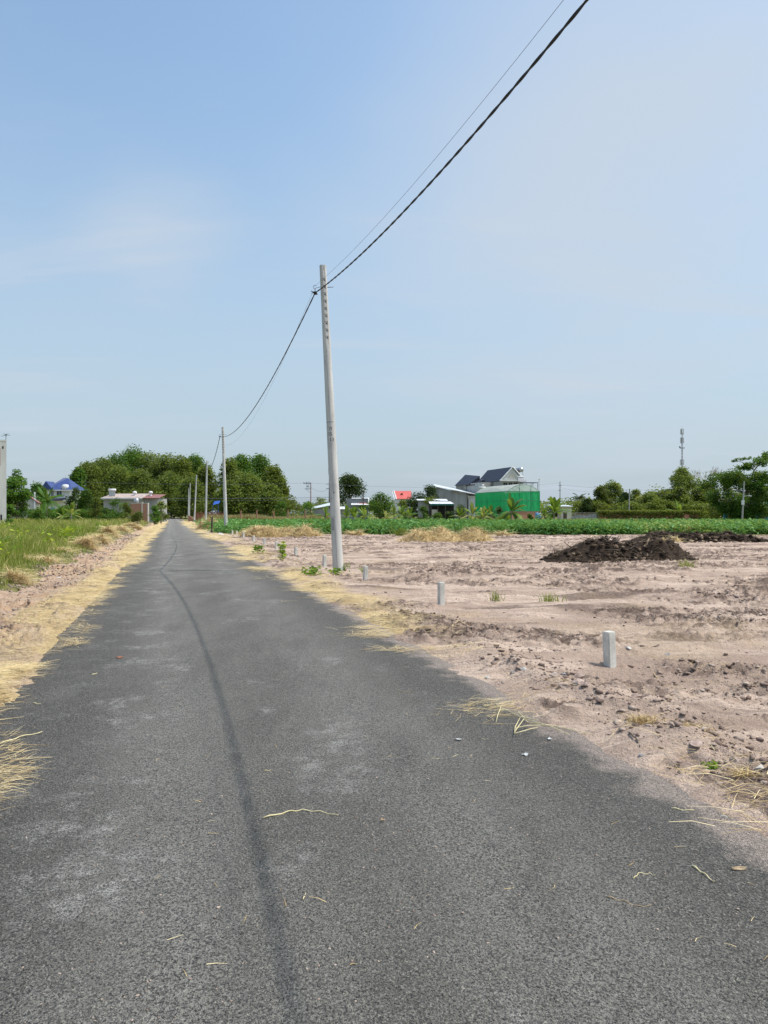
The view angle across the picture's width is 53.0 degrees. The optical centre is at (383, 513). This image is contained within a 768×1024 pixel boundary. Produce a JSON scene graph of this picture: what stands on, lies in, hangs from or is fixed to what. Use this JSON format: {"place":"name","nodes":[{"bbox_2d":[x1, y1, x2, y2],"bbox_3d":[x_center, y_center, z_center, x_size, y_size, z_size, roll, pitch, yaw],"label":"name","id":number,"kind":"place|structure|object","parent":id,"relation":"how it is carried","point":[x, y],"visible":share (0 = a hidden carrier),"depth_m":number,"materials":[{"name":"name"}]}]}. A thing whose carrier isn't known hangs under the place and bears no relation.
{"place":"outdoors","nodes":[
{"label":"outdoors","id":0,"kind":"place"},
{"bbox_2d":[0,518,767,1023],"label":"road","id":1,"kind":"structure","parent":0,"point":[620,962],"depth_m":3.66,"materials":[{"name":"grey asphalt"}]},
{"bbox_2d":[494,702,590,734],"bbox_3d":[0.990,1.579,5.799,0.542,0.072,0.998,0,0,-36],"label":"stem tangle","id":2,"kind":"object","parent":1,"relation":"on","point":[532,722],"visible":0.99,"depth_m":5.71,"materials":[{"name":"plant"}]},
{"bbox_2d":[0,514,767,837],"bbox_3d":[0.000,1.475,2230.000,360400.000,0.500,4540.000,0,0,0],"label":"ground","id":3,"kind":"structure","parent":0,"point":[680,638],"depth_m":10.90,"materials":[{"name":"soil"}]},
{"bbox_2d":[0,433,8,521],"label":"utility pole","id":4,"kind":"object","parent":3,"relation":"on","point":[2,479],"depth_m":79.88,"materials":[{"name":"concrete"}]},
{"bbox_2d":[6,504,19,518],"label":"roadside tree","id":5,"kind":"object","parent":3,"relation":"on","point":[11,510],"visible":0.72,"depth_m":103.63,"materials":[{"name":"green plant"}]},
{"bbox_2d":[6,469,32,518],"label":"roadside tree","id":6,"kind":"object","parent":3,"relation":"on","point":[19,498],"visible":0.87,"depth_m":107.54,"materials":[{"name":"green plant"}]},
{"bbox_2d":[0,565,49,585],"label":"straw heap","id":7,"kind":"object","parent":3,"relation":"on","point":[20,579],"visible":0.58,"depth_m":16.62,"materials":[{"name":"plant"}]},
{"bbox_2d":[25,492,40,511],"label":"house","id":8,"kind":"structure","parent":3,"relation":"on","point":[33,502],"depth_m":128.23,"materials":[{"name":"beige paint"}]},
{"bbox_2d":[28,505,50,519],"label":"bush","id":9,"kind":"object","parent":3,"relation":"on","point":[37,514],"visible":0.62,"depth_m":104.48,"materials":[{"name":"green plant"}]},
{"bbox_2d":[30,481,49,508],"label":"roadside tree","id":10,"kind":"object","parent":3,"relation":"on","point":[34,488],"visible":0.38,"depth_m":149.49,"materials":[{"name":"green plant"}]},
{"bbox_2d":[19,552,66,563],"bbox_3d":[-10.409,1.432,23.227,2.217,0.499,2.057,0,0,-19],"label":"straw heap","id":11,"kind":"object","parent":3,"relation":"on","point":[48,559],"visible":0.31,"depth_m":23.21,"materials":[{"name":"plant"}]},
{"bbox_2d":[33,486,64,516],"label":"coconut palm","id":12,"kind":"object","parent":3,"relation":"on","point":[46,498],"visible":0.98,"depth_m":119.52,"materials":[{"name":"green plant"}]},
{"bbox_2d":[0,520,108,556],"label":"yellow weeds","id":13,"kind":"object","parent":3,"relation":"on","point":[69,529],"visible":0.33,"depth_m":32.29,"materials":[{"name":"green plant"}]},
{"bbox_2d":[42,478,84,515],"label":"blue roof house","id":14,"kind":"structure","parent":3,"relation":"on","point":[63,486],"depth_m":170.00,"materials":[{"name":"white paint"}]},
{"bbox_2d":[52,505,77,519],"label":"bush","id":15,"kind":"object","parent":3,"relation":"on","point":[59,511],"visible":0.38,"depth_m":111.65,"materials":[{"name":"green plant"}]},
{"bbox_2d":[23,508,109,519],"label":"undergrowth","id":16,"kind":"object","parent":3,"relation":"on","point":[82,512],"visible":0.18,"depth_m":123.39,"materials":[{"name":"green plant"}]},
{"bbox_2d":[59,501,83,519],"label":"banana plant","id":17,"kind":"object","parent":3,"relation":"on","point":[72,505],"visible":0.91,"depth_m":103.86,"materials":[{"name":"green plant"}]},
{"bbox_2d":[64,487,80,509],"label":"roadside tree","id":18,"kind":"object","parent":3,"relation":"on","point":[75,493],"visible":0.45,"depth_m":149.52,"materials":[{"name":"green plant"}]},
{"bbox_2d":[0,516,149,589],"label":"tall grass","id":19,"kind":"structure","parent":3,"relation":"on","point":[33,544],"depth_m":31.59,"materials":[{"name":"plant"}]},
{"bbox_2d":[54,534,106,550],"bbox_3d":[-12.652,1.278,32.300,2.305,0.825,1.974,0,0,0],"label":"straw heap","id":20,"kind":"object","parent":3,"relation":"on","point":[90,543],"visible":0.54,"depth_m":32.19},
{"bbox_2d":[68,467,92,497],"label":"forest tree","id":21,"kind":"object","parent":3,"relation":"on","point":[77,476],"visible":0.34,"depth_m":230.99,"materials":[{"name":"green plant"}]},
{"bbox_2d":[75,488,92,517],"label":"roadside tree","id":22,"kind":"object","parent":3,"relation":"on","point":[84,498],"visible":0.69,"depth_m":127.38,"materials":[{"name":"green plant"}]},
{"bbox_2d":[71,460,115,507],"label":"forest tree","id":23,"kind":"object","parent":3,"relation":"on","point":[93,472],"visible":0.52,"depth_m":236.43,"materials":[{"name":"green plant"}]},
{"bbox_2d":[86,497,102,518],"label":"roadside tree","id":24,"kind":"object","parent":3,"relation":"on","point":[96,510],"visible":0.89,"depth_m":121.63,"materials":[{"name":"green plant"}]},
{"bbox_2d":[83,532,117,544],"bbox_3d":[-14.107,1.309,37.829,2.224,0.816,2.201,0,0,-29],"label":"straw heap","id":25,"kind":"object","parent":3,"relation":"on","point":[103,536],"visible":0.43,"depth_m":37.66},
{"bbox_2d":[90,456,116,508],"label":"forest tree","id":26,"kind":"object","parent":3,"relation":"on","point":[106,465],"visible":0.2,"depth_m":244.36,"materials":[{"name":"green plant"}]},
{"bbox_2d":[94,507,113,520],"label":"bush","id":27,"kind":"object","parent":3,"relation":"on","point":[106,515],"visible":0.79,"depth_m":107.79,"materials":[{"name":"green plant"}]},
{"bbox_2d":[98,525,125,537],"bbox_3d":[-17.215,1.204,48.441,2.808,1.023,2.288,0,0,0],"label":"straw heap","id":28,"kind":"object","parent":3,"relation":"on","point":[108,529],"visible":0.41,"depth_m":48.33,"materials":[{"name":"plant"}]},
{"bbox_2d":[101,451,135,471],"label":"forest tree","id":29,"kind":"object","parent":3,"relation":"on","point":[120,462],"visible":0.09,"depth_m":261.11,"materials":[{"name":"green plant"}]},
{"bbox_2d":[92,464,146,506],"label":"forest tree","id":30,"kind":"object","parent":3,"relation":"on","point":[117,478],"visible":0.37,"depth_m":237.61,"materials":[{"name":"green plant"}]},
{"bbox_2d":[109,497,129,519],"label":"roadside tree","id":31,"kind":"object","parent":3,"relation":"on","point":[114,504],"visible":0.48,"depth_m":115.80,"materials":[{"name":"green plant"}]},
{"bbox_2d":[119,502,131,519],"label":"roadside tree","id":32,"kind":"object","parent":3,"relation":"on","point":[127,509],"visible":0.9,"depth_m":111.72,"materials":[{"name":"green plant"}]},
{"bbox_2d":[118,443,143,472],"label":"forest tree","id":33,"kind":"object","parent":3,"relation":"on","point":[135,456],"visible":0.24,"depth_m":269.09,"materials":[{"name":"green plant"}]},
{"bbox_2d":[100,489,166,521],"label":"house","id":34,"kind":"structure","parent":3,"relation":"on","point":[151,499],"depth_m":140.30,"materials":[{"name":"concrete"}]},
{"bbox_2d":[127,510,143,523],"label":"bush","id":35,"kind":"object","parent":3,"relation":"on","point":[137,516],"visible":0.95,"depth_m":95.55,"materials":[{"name":"green plant"}]},
{"bbox_2d":[130,502,148,522],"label":"brick gate wall","id":36,"kind":"structure","parent":3,"relation":"on","point":[142,507],"depth_m":128.00,"materials":[{"name":"beige paint"}]},
{"bbox_2d":[118,468,167,498],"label":"forest tree","id":37,"kind":"object","parent":3,"relation":"on","point":[143,481],"visible":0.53,"depth_m":234.25,"materials":[{"name":"green plant"}]},
{"bbox_2d":[134,450,162,481],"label":"forest tree","id":38,"kind":"object","parent":3,"relation":"on","point":[147,461],"visible":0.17,"depth_m":264.04,"materials":[{"name":"green plant"}]},
{"bbox_2d":[148,505,160,523],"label":"bush","id":39,"kind":"object","parent":3,"relation":"on","point":[154,518],"visible":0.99,"depth_m":103.79,"materials":[{"name":"green plant"}]},
{"bbox_2d":[147,452,177,487],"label":"forest tree","id":40,"kind":"object","parent":3,"relation":"on","point":[159,467],"visible":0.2,"depth_m":260.23,"materials":[{"name":"green plant"}]},
{"bbox_2d":[156,501,169,523],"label":"roadside tree","id":41,"kind":"object","parent":3,"relation":"on","point":[162,515],"visible":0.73,"depth_m":115.81,"materials":[{"name":"green plant"}]},
{"bbox_2d":[154,471,187,518],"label":"forest tree","id":42,"kind":"object","parent":3,"relation":"on","point":[169,482],"visible":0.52,"depth_m":241.21,"materials":[{"name":"green plant"}]},
{"bbox_2d":[162,452,198,483],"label":"forest tree","id":43,"kind":"object","parent":3,"relation":"on","point":[181,466],"visible":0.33,"depth_m":253.80,"materials":[{"name":"green plant"}]},
{"bbox_2d":[167,475,212,518],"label":"forest tree","id":44,"kind":"object","parent":3,"relation":"on","point":[181,492],"visible":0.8,"depth_m":230.26,"materials":[{"name":"green plant"}]},
{"bbox_2d":[180,452,213,505],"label":"forest tree","id":45,"kind":"object","parent":3,"relation":"on","point":[196,463],"visible":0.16,"depth_m":260.08,"materials":[{"name":"green plant"}]},
{"bbox_2d":[190,462,218,514],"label":"forest tree","id":46,"kind":"object","parent":3,"relation":"on","point":[210,478],"visible":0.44,"depth_m":238.78,"materials":[{"name":"green plant"}]},
{"bbox_2d":[219,427,227,525],"bbox_3d":[-12.581,-2.570,60.452,0.625,8.447,0.296,-2,0,0],"label":"utility pole","id":47,"kind":"object","parent":3,"relation":"on","point":[224,484],"visible":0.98,"depth_m":60.36,"materials":[{"name":"concrete"}]},
{"bbox_2d":[209,457,243,515],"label":"forest tree","id":48,"kind":"object","parent":3,"relation":"on","point":[232,470],"visible":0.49,"depth_m":224.61,"materials":[{"name":"green plant"}]},
{"bbox_2d":[211,478,248,515],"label":"forest tree","id":49,"kind":"object","parent":3,"relation":"on","point":[234,508],"visible":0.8,"depth_m":212.14,"materials":[{"name":"green plant"}]},
{"bbox_2d":[234,453,260,512],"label":"forest tree","id":50,"kind":"object","parent":3,"relation":"on","point":[244,465],"visible":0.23,"depth_m":234.49,"materials":[{"name":"green plant"}]},
{"bbox_2d":[232,471,268,514],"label":"forest tree","id":51,"kind":"object","parent":3,"relation":"on","point":[250,485],"visible":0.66,"depth_m":215.43,"materials":[{"name":"green plant"}]},
{"bbox_2d":[249,453,271,481],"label":"forest tree","id":52,"kind":"object","parent":3,"relation":"on","point":[261,462],"visible":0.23,"depth_m":238.50,"materials":[{"name":"green plant"}]},
{"bbox_2d":[253,482,287,517],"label":"forest tree","id":53,"kind":"object","parent":3,"relation":"on","point":[271,491],"visible":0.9,"depth_m":210.14,"materials":[{"name":"green plant"}]},
{"bbox_2d":[260,463,292,514],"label":"forest tree","id":54,"kind":"object","parent":3,"relation":"on","point":[273,474],"visible":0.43,"depth_m":224.34,"materials":[{"name":"green plant"}]},
{"bbox_2d":[233,524,325,537],"bbox_3d":[-7.106,1.155,53.033,7.129,1.145,4.050,0,0,0],"label":"straw heap","id":55,"kind":"object","parent":3,"relation":"on","point":[273,531],"visible":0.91,"depth_m":52.55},
{"bbox_2d":[275,500,287,516],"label":"shrub","id":56,"kind":"object","parent":3,"relation":"on","point":[280,505],"visible":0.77,"depth_m":175.00,"materials":[{"name":"green plant"}]},
{"bbox_2d":[276,477,292,515],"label":"forest tree","id":57,"kind":"object","parent":3,"relation":"on","point":[283,482],"visible":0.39,"depth_m":223.29,"materials":[{"name":"green plant"}]},
{"bbox_2d":[285,496,301,516],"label":"shrub","id":58,"kind":"object","parent":3,"relation":"on","point":[293,505],"visible":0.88,"depth_m":167.57,"materials":[{"name":"green plant"}]},
{"bbox_2d":[299,500,316,515],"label":"shrub","id":59,"kind":"object","parent":3,"relation":"on","point":[307,505],"visible":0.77,"depth_m":160.14,"materials":[{"name":"green plant"}]},
{"bbox_2d":[299,566,326,575],"bbox_3d":[-1.794,1.469,19.658,0.746,0.286,0.589,0,0,0],"label":"seedling","id":60,"kind":"object","parent":3,"relation":"on","point":[311,572],"visible":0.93,"depth_m":19.54,"materials":[{"name":"green plant"}]},
{"bbox_2d":[313,503,329,514],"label":"grey shed","id":61,"kind":"structure","parent":3,"relation":"on","point":[318,511],"depth_m":165.00,"materials":[{"name":"metal"}]},
{"bbox_2d":[311,265,343,570],"bbox_3d":[-1.516,-2.578,21.100,0.625,8.447,0.296,-3,0,0],"label":"utility pole","id":62,"kind":"object","parent":3,"relation":"on","point":[337,551],"visible":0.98,"depth_m":21.00,"materials":[{"name":"concrete"}]},
{"bbox_2d":[220,295,314,436],"bbox_3d":[-7.389,-5.473,40.776,0.034,1.186,40.863,0,0,-16],"label":"overhead cable","id":63,"kind":"object","parent":62,"relation":"attached to","point":[280,362],"visible":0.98,"depth_m":26.97,"materials":[{"name":"black rubber"}]},
{"bbox_2d":[315,1,562,285],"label":"thin wire","id":64,"kind":"object","parent":62,"relation":"attached to","point":[463,124],"visible":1,"depth_m":10.54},
{"bbox_2d":[315,0,588,292],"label":"overhead cable","id":65,"kind":"object","parent":62,"relation":"attached to","point":[558,34],"visible":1,"depth_m":10.14,"materials":[{"name":"black rubber"}]},
{"bbox_2d":[338,472,366,506],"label":"round tree","id":66,"kind":"object","parent":3,"relation":"on","point":[348,482],"visible":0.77,"depth_m":203.67,"materials":[{"name":"green plant"}]},
{"bbox_2d":[347,498,368,518],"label":"white shed","id":67,"kind":"structure","parent":3,"relation":"on","point":[354,502],"depth_m":150.10,"materials":[{"name":"metal"}]},
{"bbox_2d":[365,492,396,519],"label":"tall bush","id":68,"kind":"object","parent":3,"relation":"on","point":[380,500],"visible":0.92,"depth_m":147.46,"materials":[{"name":"green plant"}]},
{"bbox_2d":[13,484,754,516],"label":"distant wood","id":69,"kind":"object","parent":3,"relation":"on","point":[548,501],"visible":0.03,"depth_m":384.58,"materials":[{"name":"green plant"}]},
{"bbox_2d":[0,520,767,975],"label":"straw litter","id":70,"kind":"object","parent":3,"relation":"on","point":[96,580],"visible":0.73,"depth_m":11.37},
{"bbox_2d":[0,533,767,807],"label":"dirt clods","id":71,"kind":"object","parent":3,"relation":"on","point":[763,760],"visible":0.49,"depth_m":7.75,"materials":[{"name":"brown soil"}]},
{"bbox_2d":[392,490,410,518],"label":"red roof house","id":72,"kind":"structure","parent":3,"relation":"on","point":[400,495],"depth_m":180.47,"materials":[{"name":"white paint"}]},
{"bbox_2d":[405,491,426,517],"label":"dark tree","id":73,"kind":"object","parent":3,"relation":"on","point":[413,503],"visible":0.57,"depth_m":145.31,"materials":[{"name":"green plant"}]},
{"bbox_2d":[421,484,438,498],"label":"dark tree","id":74,"kind":"object","parent":3,"relation":"on","point":[432,490],"visible":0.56,"depth_m":149.74,"materials":[{"name":"green plant"}]},
{"bbox_2d":[416,499,447,519],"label":"long shed","id":75,"kind":"structure","parent":3,"relation":"on","point":[421,502],"depth_m":141.00,"materials":[{"name":"concrete"}]},
{"bbox_2d":[437,582,444,604],"bbox_3d":[0.977,1.404,13.150,0.101,0.470,0.101,-1,2,-25],"label":"marker post","id":76,"kind":"object","parent":3,"relation":"on","point":[441,593],"visible":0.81,"depth_m":13.11,"materials":[{"name":"concrete"}]},
{"bbox_2d":[429,502,453,518],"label":"shed","id":77,"kind":"structure","parent":3,"relation":"on","point":[443,508],"depth_m":135.00,"materials":[{"name":"white metal"}]},
{"bbox_2d":[395,525,496,541],"bbox_3d":[3.316,1.150,43.115,6.596,1.114,3.769,0,0,0],"label":"straw heap","id":78,"kind":"object","parent":3,"relation":"on","point":[439,534],"visible":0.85,"depth_m":42.99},
{"bbox_2d":[426,484,474,518],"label":"warehouse","id":79,"kind":"structure","parent":3,"relation":"on","point":[454,496],"depth_m":152.00,"materials":[{"name":"metal"}]},
{"bbox_2d":[460,502,479,519],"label":"banana plant","id":80,"kind":"object","parent":3,"relation":"on","point":[472,509],"visible":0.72,"depth_m":105.82,"materials":[{"name":"green plant"}]},
{"bbox_2d":[192,517,767,534],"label":"cassava crop","id":81,"kind":"object","parent":3,"relation":"on","point":[575,526],"visible":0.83,"depth_m":58.40,"materials":[{"name":"green plant"}]},
{"bbox_2d":[455,466,537,517],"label":"dark roof house","id":82,"kind":"structure","parent":3,"relation":"on","point":[493,477],"depth_m":154.98,"materials":[{"name":"concrete"}]},
{"bbox_2d":[475,484,539,519],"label":"greenhouse","id":83,"kind":"object","parent":3,"relation":"on","point":[493,496],"visible":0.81,"depth_m":119.24,"materials":[{"name":"fabric"}]},
{"bbox_2d":[494,493,525,519],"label":"banana plant","id":84,"kind":"object","parent":3,"relation":"on","point":[512,505],"visible":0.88,"depth_m":105.71,"materials":[{"name":"green plant"}]},
{"bbox_2d":[533,496,573,519],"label":"banana plant","id":85,"kind":"object","parent":3,"relation":"on","point":[554,506],"visible":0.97,"depth_m":107.61,"materials":[{"name":"green plant"}]},
{"bbox_2d":[558,505,572,518],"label":"block shed","id":86,"kind":"structure","parent":3,"relation":"on","point":[564,516],"depth_m":150.00,"materials":[{"name":"beige paint"}]},
{"bbox_2d":[577,498,596,515],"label":"skyline tree","id":87,"kind":"object","parent":3,"relation":"on","point":[587,507],"visible":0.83,"depth_m":171.23,"materials":[{"name":"green plant"}]},
{"bbox_2d":[593,485,613,510],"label":"skyline tree","id":88,"kind":"object","parent":3,"relation":"on","point":[600,493],"visible":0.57,"depth_m":176.91,"materials":[{"name":"green plant"}]},
{"bbox_2d":[602,630,615,667],"bbox_3d":[2.343,1.459,7.995,0.102,0.470,0.101,-2,0,-30],"label":"marker post","id":89,"kind":"object","parent":3,"relation":"on","point":[609,650],"visible":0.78,"depth_m":7.96,"materials":[{"name":"concrete"}]},
{"bbox_2d":[601,480,624,504],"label":"skyline tree","id":90,"kind":"object","parent":3,"relation":"on","point":[612,487],"visible":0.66,"depth_m":181.37,"materials":[{"name":"green plant"}]},
{"bbox_2d":[539,534,705,563],"bbox_3d":[8.069,1.190,25.879,8.494,0.995,3.224,0,0,0],"label":"dirt pile","id":91,"kind":"object","parent":3,"relation":"on","point":[600,549],"visible":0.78,"depth_m":25.44,"materials":[{"name":"soil"}]},
{"bbox_2d":[615,490,634,509],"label":"skyline tree","id":92,"kind":"object","parent":3,"relation":"on","point":[623,497],"visible":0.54,"depth_m":173.03,"materials":[{"name":"green plant"}]},
{"bbox_2d":[619,501,643,509],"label":"skyline tree","id":93,"kind":"object","parent":3,"relation":"on","point":[635,506],"visible":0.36,"depth_m":159.03,"materials":[{"name":"green plant"}]},
{"bbox_2d":[615,710,665,724],"bbox_3d":[1.908,1.507,5.663,0.440,0.062,0.369,0,0,0],"label":"straw tuft","id":94,"kind":"object","parent":3,"relation":"on","point":[638,719],"visible":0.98,"depth_m":5.67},
{"bbox_2d":[596,509,701,519],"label":"overgrown wall","id":95,"kind":"structure","parent":3,"relation":"on","point":[646,514],"depth_m":127.89,"materials":[{"name":"brick"}]},
{"bbox_2d":[635,491,662,505],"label":"skyline tree","id":96,"kind":"object","parent":3,"relation":"on","point":[649,497],"visible":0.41,"depth_m":171.27,"materials":[{"name":"green plant"}]},
{"bbox_2d":[567,496,732,519],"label":"undergrowth","id":97,"kind":"object","parent":3,"relation":"on","point":[712,515],"visible":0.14,"depth_m":170.53,"materials":[{"name":"green plant"}]},
{"bbox_2d":[642,499,676,510],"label":"bush","id":98,"kind":"object","parent":3,"relation":"on","point":[660,504],"visible":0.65,"depth_m":156.84,"materials":[{"name":"green plant"}]},
{"bbox_2d":[663,486,695,504],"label":"skyline tree","id":99,"kind":"object","parent":3,"relation":"on","point":[679,494],"visible":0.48,"depth_m":169.17,"materials":[{"name":"green plant"}]},
{"bbox_2d":[666,466,702,492],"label":"skyline tree","id":100,"kind":"object","parent":3,"relation":"on","point":[681,476],"visible":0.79,"depth_m":194.50,"materials":[{"name":"green plant"}]},
{"bbox_2d":[620,529,767,542],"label":"soil mound","id":101,"kind":"object","parent":3,"relation":"on","point":[723,536],"visible":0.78,"depth_m":42.23,"materials":[{"name":"soil"}]},
{"bbox_2d":[681,501,708,517],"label":"bush","id":102,"kind":"object","parent":3,"relation":"on","point":[693,505],"visible":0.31,"depth_m":154.45,"materials":[{"name":"green plant"}]},
{"bbox_2d":[687,487,710,518],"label":"skyline tree","id":103,"kind":"object","parent":3,"relation":"on","point":[699,498],"visible":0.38,"depth_m":170.66,"materials":[{"name":"green plant"}]},
{"bbox_2d":[697,451,767,519],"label":"almond tree","id":104,"kind":"object","parent":3,"relation":"on","point":[757,483],"visible":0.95,"depth_m":130.30,"materials":[{"name":"green plant"}]},
{"bbox_2d":[713,763,763,780],"bbox_3d":[2.096,1.519,4.544,0.302,0.052,0.277,0,0,42],"label":"straw tuft","id":105,"kind":"object","parent":3,"relation":"on","point":[742,773],"visible":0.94,"depth_m":4.52,"materials":[{"name":"plant"}]},
{"bbox_2d":[0,0,767,513],"label":"sky","id":106,"kind":"structure","parent":0,"point":[583,286],"materials":[{"name":"blue"}]},
{"bbox_2d":[201,513,753,521],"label":"dry grass","id":107,"kind":"structure","parent":0,"point":[252,516],"depth_m":113.88,"materials":[{"name":"plant"}]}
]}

